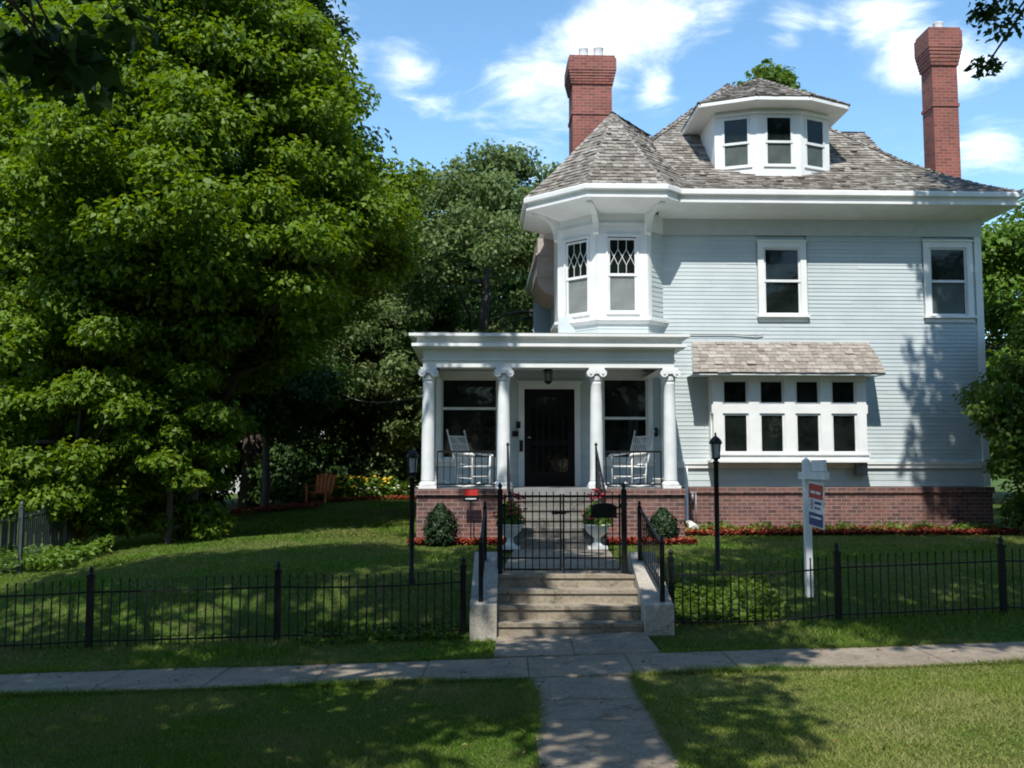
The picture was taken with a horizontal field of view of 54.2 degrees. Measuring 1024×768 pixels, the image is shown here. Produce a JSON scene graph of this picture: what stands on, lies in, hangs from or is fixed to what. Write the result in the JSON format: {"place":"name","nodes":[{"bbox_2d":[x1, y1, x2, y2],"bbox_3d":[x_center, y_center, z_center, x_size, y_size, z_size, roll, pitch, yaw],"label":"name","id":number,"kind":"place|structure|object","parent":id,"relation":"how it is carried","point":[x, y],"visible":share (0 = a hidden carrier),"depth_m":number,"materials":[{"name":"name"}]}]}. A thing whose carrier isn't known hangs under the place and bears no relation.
{"place":"outdoors","nodes":[
{"label":"outdoors","id":0,"kind":"place"},
{"bbox_2d":[25,501,415,550],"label":"grass","id":1,"kind":"structure","parent":0,"point":[249,522],"depth_m":23.73,"materials":[{"name":"green plant"}]},
{"bbox_2d":[0,678,542,767],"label":"grass","id":2,"kind":"structure","parent":0,"point":[277,755],"depth_m":8.29,"materials":[{"name":"green plant"}]},
{"bbox_2d":[0,475,1023,767],"bbox_3d":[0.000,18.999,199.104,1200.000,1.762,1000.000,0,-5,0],"label":"ground","id":3,"kind":"structure","parent":0,"point":[230,611],"depth_m":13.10,"materials":[{"name":"green plant"}]},
{"bbox_2d":[0,501,68,573],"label":"wire fence","id":4,"kind":"object","parent":3,"relation":"on","point":[21,518],"visible":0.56,"depth_m":17.36,"materials":[{"name":"grey metal"}]},
{"bbox_2d":[0,520,88,548],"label":"board fence","id":5,"kind":"object","parent":3,"relation":"on","point":[36,539],"visible":0.08,"depth_m":19.96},
{"bbox_2d":[0,534,115,574],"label":"ground cover","id":6,"kind":"object","parent":3,"relation":"on","point":[60,557],"visible":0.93,"depth_m":17.73,"materials":[{"name":"green plant"}]},
{"bbox_2d":[1,114,143,477],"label":"woodland tree","id":7,"kind":"object","parent":3,"relation":"on","point":[67,440],"depth_m":36.00,"materials":[{"name":"green plant"}]},
{"bbox_2d":[0,0,164,118],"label":"street tree","id":8,"kind":"object","parent":3,"relation":"on","point":[73,63],"visible":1,"depth_m":8.38,"materials":[{"name":"green plant"}]},
{"bbox_2d":[0,0,181,442],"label":"dark tree","id":9,"kind":"object","parent":3,"relation":"on","point":[10,8],"depth_m":30.21,"materials":[{"name":"green plant"}]},
{"bbox_2d":[0,257,217,544],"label":"young maple","id":10,"kind":"object","parent":3,"relation":"on","point":[27,449],"visible":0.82,"depth_m":19.17,"materials":[{"name":"green plant"}]},
{"bbox_2d":[98,427,240,500],"bbox_3d":[-11.340,2.615,31.368,5.559,3.179,5.640,5,-7,-44],"label":"dark bush","id":11,"kind":"object","parent":3,"relation":"on","point":[222,470],"depth_m":32.11,"materials":[{"name":"green plant"}]},
{"bbox_2d":[80,329,261,545],"bbox_3d":[-6.775,1.103,20.390,3.347,4.602,2.974,-2,-5,22],"label":"young maple","id":12,"kind":"object","parent":3,"relation":"on","point":[224,429],"visible":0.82,"depth_m":19.82,"materials":[{"name":"green plant"}]},
{"bbox_2d":[46,410,322,493],"bbox_3d":[-13.994,-1.970,40.471,13.673,14.340,13.400,0,-5,0],"label":"woodland tree","id":13,"kind":"object","parent":3,"relation":"on","point":[236,468],"depth_m":38.51,"materials":[{"name":"green plant"}]},
{"bbox_2d":[131,467,239,528],"bbox_3d":[-9.224,2.510,26.209,4.525,2.628,4.500,-3,-6,29],"label":"dark bush","id":14,"kind":"object","parent":3,"relation":"on","point":[218,496],"visible":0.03,"depth_m":25.99,"materials":[{"name":"green plant"}]},
{"bbox_2d":[0,0,435,538],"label":"maple tree","id":15,"kind":"object","parent":3,"relation":"on","point":[308,194],"visible":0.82,"depth_m":19.80,"materials":[{"name":"green plant"}]},
{"bbox_2d":[0,556,466,650],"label":"picket fence","id":16,"kind":"object","parent":3,"relation":"on","point":[90,591],"visible":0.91,"depth_m":12.32,"materials":[{"name":"metal"}]},
{"bbox_2d":[119,0,392,508],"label":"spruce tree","id":17,"kind":"object","parent":3,"relation":"on","point":[252,443],"visible":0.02,"depth_m":36.69,"materials":[{"name":"green plant"}]},
{"bbox_2d":[217,416,324,493],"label":"distant house","id":18,"kind":"structure","parent":3,"relation":"on","point":[236,487],"depth_m":61.69,"materials":[{"name":"white paint"}]},
{"bbox_2d":[227,499,325,515],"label":"mulch","id":19,"kind":"object","parent":3,"relation":"on","point":[236,511],"visible":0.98,"depth_m":28.17,"materials":[{"name":"brown wood"}]},
{"bbox_2d":[205,352,363,509],"bbox_3d":[-7.402,0.911,30.295,5.456,6.153,5.556,0,-5,0],"label":"slim tree","id":20,"kind":"object","parent":3,"relation":"on","point":[277,412],"visible":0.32,"depth_m":29.24,"materials":[{"name":"green plant"}]},
{"bbox_2d":[233,428,356,503],"bbox_3d":[-7.451,2.938,35.734,5.529,2.844,5.455,0,-5,0],"label":"dark bush","id":21,"kind":"object","parent":3,"relation":"on","point":[287,478],"visible":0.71,"depth_m":34.80,"materials":[{"name":"green plant"}]},
{"bbox_2d":[303,473,337,503],"bbox_3d":[-6.131,3.380,32.236,0.860,1.030,1.056,-1,-5,10],"label":"garden chair","id":22,"kind":"object","parent":3,"relation":"on","point":[325,491],"visible":0.94,"depth_m":32.45,"materials":[{"name":"orange wood"}]},
{"bbox_2d":[296,433,400,491],"bbox_3d":[-5.891,2.964,37.011,4.697,2.696,4.360,-4,-7,42],"label":"dark bush","id":23,"kind":"object","parent":3,"relation":"on","point":[350,452],"visible":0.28,"depth_m":35.80,"materials":[{"name":"green plant"}]},
{"bbox_2d":[331,495,415,502],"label":"mulch","id":24,"kind":"object","parent":3,"relation":"on","point":[381,497],"visible":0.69,"depth_m":32.22,"materials":[{"name":"brown wood"}]},
{"bbox_2d":[331,474,420,501],"bbox_3d":[-3.991,3.535,33.926,4.140,0.981,1.956,0,-5,0],"label":"flower bed","id":25,"kind":"object","parent":3,"relation":"on","point":[385,489],"visible":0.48,"depth_m":33.23,"materials":[{"name":"green plant"}]},
{"bbox_2d":[337,475,391,488],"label":"yellow flowers","id":26,"kind":"object","parent":25,"relation":"in","point":[366,480],"visible":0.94,"depth_m":33.23,"materials":[{"name":"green plant"}]},
{"bbox_2d":[360,485,417,491],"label":"white flowers","id":27,"kind":"object","parent":25,"relation":"in","point":[393,487],"visible":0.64,"depth_m":33.02,"materials":[{"name":"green plant"}]},
{"bbox_2d":[294,213,466,468],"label":"woodland tree","id":28,"kind":"object","parent":3,"relation":"on","point":[321,433],"visible":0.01,"depth_m":45.25,"materials":[{"name":"green plant"}]},
{"bbox_2d":[297,616,469,644],"bbox_3d":[-1.581,3.077,12.528,2.127,0.300,0.836,0,-5,-3],"label":"ground cover","id":29,"kind":"object","parent":3,"relation":"on","point":[376,634],"visible":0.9,"depth_m":12.41,"materials":[{"name":"green plant"}]},
{"bbox_2d":[301,261,468,461],"bbox_3d":[-4.886,-0.636,38.490,7.861,10.212,7.874,4,-6,-38],"label":"slim tree","id":30,"kind":"object","parent":3,"relation":"on","point":[351,424],"visible":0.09,"depth_m":36.58,"materials":[{"name":"green plant"}]},
{"bbox_2d":[356,430,421,497],"bbox_3d":[-3.228,2.649,35.380,4.835,2.877,3.915,-2,-5,17],"label":"round shrub","id":31,"kind":"object","parent":3,"relation":"on","point":[391,459],"visible":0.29,"depth_m":34.58,"materials":[{"name":"green plant"}]},
{"bbox_2d":[406,446,418,583],"bbox_3d":[-1.420,1.892,14.190,0.200,2.030,0.200,0,-5,0],"label":"lamp post","id":32,"kind":"object","parent":3,"relation":"on","point":[412,455],"visible":0.96,"depth_m":14.18,"materials":[{"name":"metal"}]},
{"bbox_2d":[313,232,532,468],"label":"woodland tree","id":33,"kind":"object","parent":3,"relation":"on","point":[515,284],"visible":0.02,"depth_m":47.26,"materials":[{"name":"green plant"}]},
{"bbox_2d":[313,138,559,451],"bbox_3d":[-0.734,-2.067,36.094,12.129,12.671,11.991,-3,-6,32],"label":"grey tree","id":34,"kind":"object","parent":3,"relation":"on","point":[487,201],"visible":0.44,"depth_m":33.10,"materials":[{"name":"green plant"}]},
{"bbox_2d":[421,502,460,546],"bbox_3d":[-1.296,2.571,18.201,0.711,0.855,0.793,-2,-5,21],"label":"evergreen shrub","id":35,"kind":"object","parent":3,"relation":"on","point":[441,527],"visible":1,"depth_m":18.04,"materials":[{"name":"green plant"}]},
{"bbox_2d":[406,537,505,545],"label":"mulch","id":36,"kind":"object","parent":3,"relation":"on","point":[461,540],"visible":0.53,"depth_m":18.27,"materials":[{"name":"brown wood"}]},
{"bbox_2d":[463,489,477,537],"bbox_3d":[-0.761,2.486,18.463,0.280,1.090,0.036,0,-5,-2],"label":"sign","id":37,"kind":"object","parent":3,"relation":"on","point":[470,495],"visible":0.81,"depth_m":18.48,"materials":[{"name":"metal"}]},
{"bbox_2d":[0,629,1015,767],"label":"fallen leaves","id":38,"kind":"object","parent":3,"relation":"on","point":[542,765],"visible":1,"depth_m":8.68,"materials":[{"name":"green plant"}]},
{"bbox_2d":[0,606,1023,673],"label":"grass","id":39,"kind":"structure","parent":3,"relation":"on","point":[253,654],"depth_m":11.85,"materials":[{"name":"green plant"}]},
{"bbox_2d":[0,655,1023,697],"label":"grass","id":40,"kind":"structure","parent":3,"relation":"on","point":[397,680],"depth_m":9.93,"materials":[{"name":"green plant"}]},
{"bbox_2d":[516,676,551,767],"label":"grass","id":41,"kind":"structure","parent":3,"relation":"on","point":[532,696],"depth_m":8.35,"materials":[{"name":"green plant"}]},
{"bbox_2d":[503,549,627,573],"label":"front walk","id":42,"kind":"structure","parent":3,"relation":"on","point":[557,561],"depth_m":14.86,"materials":[{"name":"concrete"}]},
{"bbox_2d":[492,493,527,549],"bbox_3d":[-0.033,2.365,17.321,0.630,0.966,0.619,0,-5,0],"label":"garden urn","id":43,"kind":"object","parent":42,"relation":"on","point":[508,523],"visible":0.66,"depth_m":17.17,"materials":[{"name":"white stone"}]},
{"bbox_2d":[497,482,626,573],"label":"iron gate","id":44,"kind":"structure","parent":42,"relation":"on","point":[622,557],"depth_m":13.36,"materials":[{"name":"black metal"}]},
{"bbox_2d":[590,503,620,517],"bbox_3d":[1.280,1.703,13.496,0.450,0.199,0.135,0,-5,0],"label":"mailbox","id":45,"kind":"object","parent":44,"relation":"attached to","point":[602,510],"visible":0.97,"depth_m":13.44,"materials":[{"name":"metal"}]},
{"bbox_2d":[581,488,613,549],"bbox_3d":[1.495,2.328,17.319,0.596,1.040,0.604,0,-5,0],"label":"garden urn","id":46,"kind":"object","parent":42,"relation":"on","point":[595,527],"visible":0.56,"depth_m":17.18,"materials":[{"name":"white stone"}]},
{"bbox_2d":[470,552,674,640],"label":"front steps","id":47,"kind":"structure","parent":3,"relation":"on","point":[528,604],"depth_m":12.60,"materials":[{"name":"concrete"}]},
{"bbox_2d":[479,501,486,601],"bbox_3d":[-0.378,2.161,13.013,0.122,1.244,1.322,0,-5,1],"label":"handrail","id":48,"kind":"object","parent":47,"relation":"on","point":[483,548],"visible":0.95,"depth_m":12.76,"materials":[{"name":"metal"}]},
{"bbox_2d":[637,501,664,601],"bbox_3d":[1.800,2.161,13.013,0.131,1.244,1.337,0,-5,-6],"label":"handrail","id":49,"kind":"object","parent":47,"relation":"on","point":[659,562],"visible":0.94,"depth_m":12.91,"materials":[{"name":"metal"}]},
{"bbox_2d":[494,632,660,658],"bbox_3d":[0.730,3.092,11.683,1.855,0.207,1.184,0,-5,0],"label":"step landing","id":50,"kind":"object","parent":3,"relation":"on","point":[624,643],"visible":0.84,"depth_m":11.60,"materials":[{"name":"concrete"}]},
{"bbox_2d":[603,536,697,544],"bbox_3d":[2.518,2.909,18.565,1.840,0.157,0.547,0,-5,-2],"label":"flower bed","id":51,"kind":"object","parent":3,"relation":"on","point":[675,540],"visible":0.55,"depth_m":18.39,"materials":[{"name":"red plant"}]},
{"bbox_2d":[620,671,707,767],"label":"grass","id":52,"kind":"structure","parent":3,"relation":"on","point":[649,701],"depth_m":8.01,"materials":[{"name":"green plant"}]},
{"bbox_2d":[645,506,684,538],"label":"evergreen shrub","id":53,"kind":"object","parent":3,"relation":"on","point":[666,520],"visible":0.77,"depth_m":18.67,"materials":[{"name":"green plant"}]},
{"bbox_2d":[709,432,721,570],"bbox_3d":[3.050,1.789,14.902,0.200,2.140,0.200,0,-5,0],"label":"lamp post","id":54,"kind":"object","parent":3,"relation":"on","point":[715,442],"visible":0.94,"depth_m":14.89,"materials":[{"name":"metal"}]},
{"bbox_2d":[409,21,1023,551],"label":"house","id":55,"kind":"structure","parent":3,"relation":"on","point":[771,283],"depth_m":21.54,"materials":[{"name":"wood"}]},
{"bbox_2d":[338,390,422,402],"bbox_3d":[-5.355,-0.461,32.974,0.022,3.272,23.536,2,-5,-18],"label":"service cable","id":56,"kind":"object","parent":55,"relation":"attached to","point":[383,402],"visible":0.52,"depth_m":27.11,"materials":[{"name":"black rubber"}]},
{"bbox_2d":[435,371,497,465],"bbox_3d":[-0.906,0.734,21.339,1.520,2.035,0.150,0,-5,-2],"label":"window","id":57,"kind":"structure","parent":55,"relation":"in","point":[467,401],"depth_m":21.38,"materials":[{"name":"white paint"}]},
{"bbox_2d":[442,429,495,486],"bbox_3d":[-0.845,1.488,20.105,1.012,1.169,0.614,-4,-6,40],"label":"rocking chair","id":58,"kind":"object","parent":55,"relation":"on","point":[459,442],"visible":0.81,"depth_m":20.14,"materials":[{"name":"wood"}]},
{"bbox_2d":[543,369,552,383],"bbox_3d":[0.734,-0.191,20.301,0.194,0.400,0.194,2,-5,-24],"label":"porch lantern","id":59,"kind":"object","parent":55,"relation":"hanging from","point":[547,376],"visible":0.91,"depth_m":20.24,"materials":[{"name":"metal"}]},
{"bbox_2d":[524,389,574,485],"bbox_3d":[0.804,1.141,21.373,1.080,2.070,0.122,0,-5,-2],"label":"door","id":60,"kind":"structure","parent":55,"relation":"in","point":[549,414],"depth_m":21.40,"materials":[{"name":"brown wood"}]},
{"bbox_2d":[566,240,587,315],"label":"window","id":61,"kind":"structure","parent":55,"relation":"in","point":[576,252],"depth_m":21.72,"materials":[{"name":"white paint"}]},
{"bbox_2d":[608,238,636,311],"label":"window","id":62,"kind":"structure","parent":55,"relation":"in","point":[622,252],"depth_m":21.35,"materials":[{"name":"white paint"}]},
{"bbox_2d":[601,371,655,465],"bbox_3d":[2.432,0.739,21.455,1.280,2.045,0.150,0,-5,-2],"label":"window","id":63,"kind":"structure","parent":55,"relation":"in","point":[627,398],"depth_m":21.50,"materials":[{"name":"black glass"}]},
{"bbox_2d":[607,430,654,486],"bbox_3d":[2.424,1.497,20.216,1.012,1.169,0.614,4,-7,-42],"label":"rocking chair","id":64,"kind":"object","parent":55,"relation":"on","point":[636,454],"visible":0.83,"depth_m":20.26,"materials":[{"name":"wood"}]},
{"bbox_2d":[722,116,749,167],"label":"window","id":65,"kind":"structure","parent":55,"relation":"in","point":[735,131],"depth_m":22.63,"materials":[{"name":"white paint"}]},
{"bbox_2d":[765,115,792,164],"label":"window","id":66,"kind":"structure","parent":55,"relation":"in","point":[778,129],"depth_m":22.48,"materials":[{"name":"white paint"}]},
{"bbox_2d":[756,240,809,321],"bbox_3d":[5.905,-2.254,21.840,1.150,1.795,0.150,0,-5,-2],"label":"window","id":67,"kind":"structure","parent":55,"relation":"in","point":[781,264],"depth_m":21.86,"materials":[{"name":"white paint"}]},
{"bbox_2d":[805,117,824,168],"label":"window","id":68,"kind":"structure","parent":55,"relation":"in","point":[814,128],"depth_m":22.70,"materials":[{"name":"white paint"}]},
{"bbox_2d":[921,240,977,322],"bbox_3d":[9.593,-2.258,21.969,1.170,1.825,0.150,0,-5,-2],"label":"window","id":69,"kind":"structure","parent":55,"relation":"in","point":[948,281],"depth_m":21.99,"materials":[{"name":"white paint"}]},
{"bbox_2d":[665,574,793,623],"bbox_3d":[2.852,2.887,13.472,1.600,0.554,1.492,0,-5,0],"label":"ground cover","id":70,"kind":"object","parent":3,"relation":"on","point":[719,616],"visible":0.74,"depth_m":13.39,"materials":[{"name":"green plant"}]},
{"bbox_2d":[732,58,811,486],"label":"tree","id":71,"kind":"object","parent":3,"relation":"on","point":[785,76],"visible":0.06,"depth_m":45.61,"materials":[{"name":"green plant"}]},
{"bbox_2d":[798,458,829,596],"bbox_3d":[4.103,2.019,13.547,0.090,2.050,1.000,0,-5,-3],"label":"yard sign","id":72,"kind":"object","parent":3,"relation":"on","point":[813,506],"visible":0.94,"depth_m":13.71,"materials":[{"name":"white paint"}]},
{"bbox_2d":[629,661,1023,767],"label":"grass","id":73,"kind":"structure","parent":3,"relation":"on","point":[899,693],"depth_m":8.20,"materials":[{"name":"green plant"}]},
{"bbox_2d":[685,518,1003,535],"bbox_3d":[6.691,2.974,20.744,7.067,0.356,0.676,0,-5,-2],"label":"flower bed","id":74,"kind":"object","parent":3,"relation":"on","point":[844,524],"visible":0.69,"depth_m":20.69,"materials":[{"name":"red plant"}]},
{"bbox_2d":[667,536,1023,627],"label":"picket fence","id":75,"kind":"object","parent":3,"relation":"on","point":[1001,560],"visible":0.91,"depth_m":12.73,"materials":[{"name":"metal"}]},
{"bbox_2d":[685,525,1022,535],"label":"mulch","id":76,"kind":"object","parent":3,"relation":"on","point":[924,530],"visible":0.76,"depth_m":20.38,"materials":[{"name":"brown wood"}]},
{"bbox_2d":[952,313,1023,534],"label":"side tree","id":77,"kind":"object","parent":3,"relation":"on","point":[1000,410],"visible":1,"depth_m":20.11,"materials":[{"name":"green plant"}]},
{"bbox_2d":[963,0,1023,80],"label":"street tree","id":78,"kind":"object","parent":3,"relation":"on","point":[988,13],"visible":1,"depth_m":9.00,"materials":[{"name":"green plant"}]},
{"bbox_2d":[981,210,1023,481],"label":"back tree","id":79,"kind":"object","parent":3,"relation":"on","point":[1002,250],"visible":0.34,"depth_m":29.58,"materials":[{"name":"green plant"}]},
{"bbox_2d":[983,188,1023,389],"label":"back tree","id":80,"kind":"object","parent":3,"relation":"on","point":[998,339],"visible":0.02,"depth_m":36.33,"materials":[{"name":"green plant"}]},
{"bbox_2d":[0,641,1023,694],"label":"sidewalk","id":81,"kind":"structure","parent":0,"point":[565,666],"depth_m":10.54,"materials":[{"name":"concrete"}]},
{"bbox_2d":[1,0,1023,455],"label":"sky","id":82,"kind":"structure","parent":0,"point":[449,76],"materials":[{"name":"blue"}]},
{"bbox_2d":[529,676,686,767],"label":"street path","id":83,"kind":"structure","parent":0,"point":[584,730],"depth_m":8.02,"materials":[{"name":"concrete"}]},
{"bbox_2d":[652,478,663,487],"bbox_3d":[2.840,1.923,19.389,0.230,0.190,0.224,0,-5,0],"label":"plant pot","id":84,"kind":"object","parent":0,"point":[657,480],"visible":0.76,"depth_m":19.30,"materials":[{"name":"white ceramic"}]}
]}

